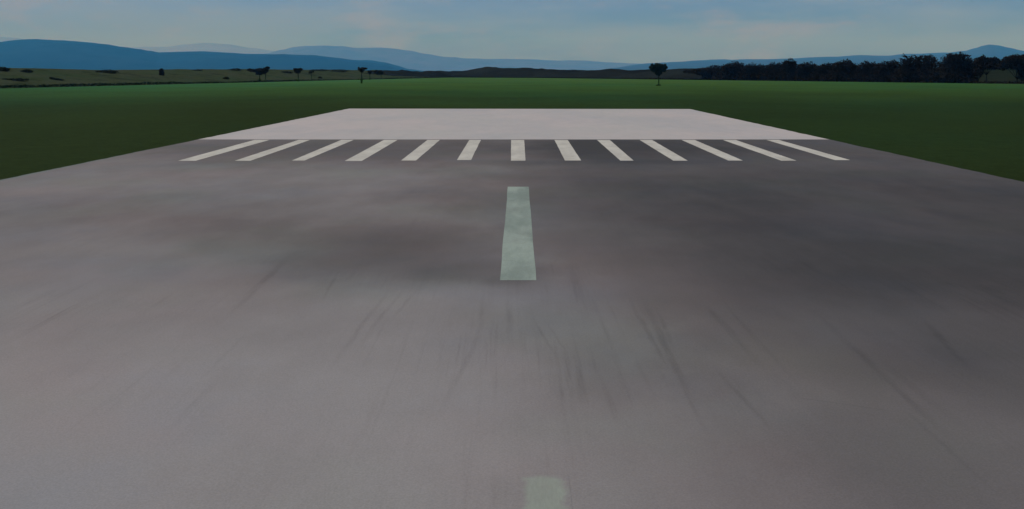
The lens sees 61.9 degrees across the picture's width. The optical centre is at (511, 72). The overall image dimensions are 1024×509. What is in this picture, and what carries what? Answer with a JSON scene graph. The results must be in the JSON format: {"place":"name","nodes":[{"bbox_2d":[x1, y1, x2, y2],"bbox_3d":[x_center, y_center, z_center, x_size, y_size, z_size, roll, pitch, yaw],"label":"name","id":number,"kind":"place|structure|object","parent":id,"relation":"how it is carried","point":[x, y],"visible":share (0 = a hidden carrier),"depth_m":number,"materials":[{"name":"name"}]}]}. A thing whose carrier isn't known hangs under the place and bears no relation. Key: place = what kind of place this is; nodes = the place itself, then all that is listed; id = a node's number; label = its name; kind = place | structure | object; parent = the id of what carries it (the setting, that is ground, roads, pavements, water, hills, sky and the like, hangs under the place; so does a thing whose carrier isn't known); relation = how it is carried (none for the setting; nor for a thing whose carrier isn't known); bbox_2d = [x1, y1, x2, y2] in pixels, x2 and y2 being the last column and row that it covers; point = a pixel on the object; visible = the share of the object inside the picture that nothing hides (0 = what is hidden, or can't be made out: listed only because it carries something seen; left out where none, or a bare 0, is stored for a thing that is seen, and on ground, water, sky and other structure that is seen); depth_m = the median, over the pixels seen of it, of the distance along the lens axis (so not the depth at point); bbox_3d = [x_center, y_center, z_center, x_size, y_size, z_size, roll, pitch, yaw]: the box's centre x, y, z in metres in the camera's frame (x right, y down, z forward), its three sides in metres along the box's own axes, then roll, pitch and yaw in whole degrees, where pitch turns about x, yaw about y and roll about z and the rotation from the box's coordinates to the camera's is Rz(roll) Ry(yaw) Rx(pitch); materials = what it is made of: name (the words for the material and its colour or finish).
{"place":"outdoors","nodes":[
{"label":"outdoors","id":0,"kind":"place"},
{"bbox_2d":[0,37,273,53],"bbox_3d":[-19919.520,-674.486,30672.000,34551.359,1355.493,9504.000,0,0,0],"label":"mountains","id":1,"kind":"structure","parent":0,"point":[216,47],"depth_m":29464.22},
{"bbox_2d":[0,39,422,71],"bbox_3d":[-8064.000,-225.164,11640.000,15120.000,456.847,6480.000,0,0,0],"label":"mountains","id":2,"kind":"structure","parent":0,"point":[45,54],"depth_m":9803.04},
{"bbox_2d":[0,68,470,87],"bbox_3d":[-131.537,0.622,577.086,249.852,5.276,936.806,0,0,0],"label":"bank","id":3,"kind":"structure","parent":0,"point":[38,76],"depth_m":263.81,"materials":[{"name":"green plant"}]},
{"bbox_2d":[0,67,9,71],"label":"shrub","id":4,"kind":"object","parent":3,"relation":"on","point":[4,69],"visible":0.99,"depth_m":220.34,"materials":[{"name":"green plant"}]},
{"bbox_2d":[2,78,28,80],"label":"shrub","id":5,"kind":"object","parent":3,"relation":"on","point":[17,79],"visible":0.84,"depth_m":194.58,"materials":[{"name":"green plant"}]},
{"bbox_2d":[20,69,32,72],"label":"shrub","id":6,"kind":"object","parent":3,"relation":"on","point":[27,70],"visible":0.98,"depth_m":223.78,"materials":[{"name":"green plant"}]},
{"bbox_2d":[49,77,63,80],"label":"shrub","id":7,"kind":"object","parent":3,"relation":"on","point":[53,78],"visible":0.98,"depth_m":208.65,"materials":[{"name":"green plant"}]},
{"bbox_2d":[95,69,118,73],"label":"shrub","id":8,"kind":"object","parent":3,"relation":"on","point":[107,71],"visible":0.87,"depth_m":253.73,"materials":[{"name":"green plant"}]},
{"bbox_2d":[158,68,163,74],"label":"upright bush","id":9,"kind":"object","parent":3,"relation":"on","point":[161,71],"visible":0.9,"depth_m":265.86,"materials":[{"name":"green plant"}]},
{"bbox_2d":[0,77,430,87],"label":"hedge","id":10,"kind":"object","parent":3,"relation":"on","point":[71,85],"visible":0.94,"depth_m":221.32,"materials":[{"name":"green plant"}]},
{"bbox_2d":[247,67,267,79],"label":"young tree","id":11,"kind":"object","parent":3,"relation":"on","point":[259,71],"visible":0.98,"depth_m":298.55,"materials":[{"name":"green plant"}]},
{"bbox_2d":[330,69,348,71],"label":"shrub","id":12,"kind":"object","parent":3,"relation":"on","point":[336,70],"visible":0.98,"depth_m":443.70,"materials":[{"name":"green plant"}]},
{"bbox_2d":[265,46,636,70],"bbox_3d":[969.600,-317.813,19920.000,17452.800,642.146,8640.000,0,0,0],"label":"mountains","id":13,"kind":"structure","parent":0,"point":[407,59],"depth_m":17892.73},
{"bbox_2d":[0,77,1011,88],"bbox_3d":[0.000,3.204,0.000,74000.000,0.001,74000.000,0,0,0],"label":"ground","id":14,"kind":"structure","parent":0,"point":[663,79],"depth_m":280.15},
{"bbox_2d":[683,65,723,76],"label":"tree","id":15,"kind":"object","parent":14,"relation":"on","point":[706,72],"visible":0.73,"depth_m":379.76,"materials":[{"name":"green plant"}]},
{"bbox_2d":[741,62,765,75],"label":"tree","id":16,"kind":"object","parent":14,"relation":"on","point":[749,69],"visible":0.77,"depth_m":350.12,"materials":[{"name":"green plant"}]},
{"bbox_2d":[764,62,782,78],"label":"tree","id":17,"kind":"object","parent":14,"relation":"on","point":[772,69],"visible":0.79,"depth_m":339.60,"materials":[{"name":"green plant"}]},
{"bbox_2d":[778,58,797,80],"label":"tree","id":18,"kind":"object","parent":14,"relation":"on","point":[787,65],"visible":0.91,"depth_m":330.86,"materials":[{"name":"green plant"}]},
{"bbox_2d":[793,61,817,76],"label":"tree","id":19,"kind":"object","parent":14,"relation":"on","point":[801,69],"visible":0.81,"depth_m":324.10,"materials":[{"name":"green plant"}]},
{"bbox_2d":[814,62,832,78],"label":"tree","id":20,"kind":"object","parent":14,"relation":"on","point":[821,68],"visible":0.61,"depth_m":317.24,"materials":[{"name":"green plant"}]},
{"bbox_2d":[701,63,978,82],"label":"undergrowth","id":21,"kind":"object","parent":14,"relation":"on","point":[932,78],"visible":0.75,"depth_m":303.54,"materials":[{"name":"plant"}]},
{"bbox_2d":[828,58,857,79],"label":"tree","id":22,"kind":"object","parent":14,"relation":"on","point":[841,67],"visible":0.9,"depth_m":306.50,"materials":[{"name":"green plant"}]},
{"bbox_2d":[855,60,879,79],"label":"tree","id":23,"kind":"object","parent":14,"relation":"on","point":[866,66],"visible":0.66,"depth_m":298.67,"materials":[{"name":"green plant"}]},
{"bbox_2d":[874,59,900,81],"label":"tree","id":24,"kind":"object","parent":14,"relation":"on","point":[883,68],"visible":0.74,"depth_m":289.95,"materials":[{"name":"green plant"}]},
{"bbox_2d":[894,53,940,81],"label":"tree","id":25,"kind":"object","parent":14,"relation":"on","point":[917,64],"visible":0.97,"depth_m":278.03,"materials":[{"name":"green plant"}]},
{"bbox_2d":[930,51,976,82],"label":"tree","id":26,"kind":"object","parent":14,"relation":"on","point":[950,63],"visible":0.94,"depth_m":264.35,"materials":[{"name":"green plant"}]},
{"bbox_2d":[970,55,1000,80],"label":"tree","id":27,"kind":"object","parent":14,"relation":"on","point":[980,64],"visible":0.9,"depth_m":260.12,"materials":[{"name":"green plant"}]},
{"bbox_2d":[972,81,1023,83],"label":"hedge","id":28,"kind":"object","parent":14,"relation":"on","point":[1005,82],"visible":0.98,"depth_m":249.59,"materials":[{"name":"green plant"}]},
{"bbox_2d":[996,54,1023,81],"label":"tree","id":29,"kind":"object","parent":14,"relation":"on","point":[1013,62],"visible":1,"depth_m":247.73,"materials":[{"name":"green plant"}]},
{"bbox_2d":[0,139,1023,508],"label":"runway","id":30,"kind":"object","parent":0,"point":[512,323],"visible":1,"depth_m":10.66,"materials":[{"name":"grey asphalt"}]},
{"bbox_2d":[0,78,1023,181],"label":"grass field","id":31,"kind":"structure","parent":0,"point":[977,127],"depth_m":78.56,"materials":[{"name":"green plant"}]},
{"bbox_2d":[293,68,302,81],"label":"young tree","id":32,"kind":"object","parent":31,"relation":"on","point":[297,71],"visible":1,"depth_m":310.32,"materials":[{"name":"green plant"}]},
{"bbox_2d":[358,67,367,82],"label":"young tree","id":33,"kind":"object","parent":31,"relation":"on","point":[362,69],"visible":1,"depth_m":255.78,"materials":[{"name":"green plant"}]},
{"bbox_2d":[373,70,383,74],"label":"young tree","id":34,"kind":"object","parent":31,"relation":"on","point":[380,72],"visible":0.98,"depth_m":409.82,"materials":[{"name":"green plant"}]},
{"bbox_2d":[387,76,721,79],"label":"heath scrub","id":35,"kind":"object","parent":31,"relation":"on","point":[580,77],"visible":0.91,"depth_m":458.79,"materials":[{"name":"green plant"}]},
{"bbox_2d":[649,63,667,85],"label":"tree","id":36,"kind":"object","parent":31,"relation":"on","point":[658,69],"visible":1,"depth_m":211.50,"materials":[{"name":"green plant"}]},
{"bbox_2d":[0,0,1023,63],"label":"sky","id":37,"kind":"structure","parent":0,"point":[616,31],"materials":[{"name":"blue"}]},
{"bbox_2d":[202,109,824,138],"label":"concrete pavement","id":38,"kind":"structure","parent":0,"point":[518,124],"depth_m":50.69,"materials":[{"name":"grey concrete"}]},
{"bbox_2d":[366,67,750,80],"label":"moorland","id":39,"kind":"structure","parent":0,"point":[490,72],"depth_m":522.41,"materials":[{"name":"green plant"}]},
{"bbox_2d":[721,61,745,78],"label":"tree","id":40,"kind":"object","parent":39,"relation":"on","point":[730,68],"visible":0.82,"depth_m":362.71,"materials":[{"name":"green plant"}]},
{"bbox_2d":[610,45,1023,69],"bbox_3d":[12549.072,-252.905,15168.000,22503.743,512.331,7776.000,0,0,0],"label":"mountains","id":41,"kind":"structure","parent":0,"point":[998,51],"depth_m":13608.70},
{"bbox_2d":[751,68,1023,82],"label":"grassy rise","id":42,"kind":"structure","parent":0,"point":[997,75],"depth_m":282.94,"materials":[{"name":"green plant"}]}
]}

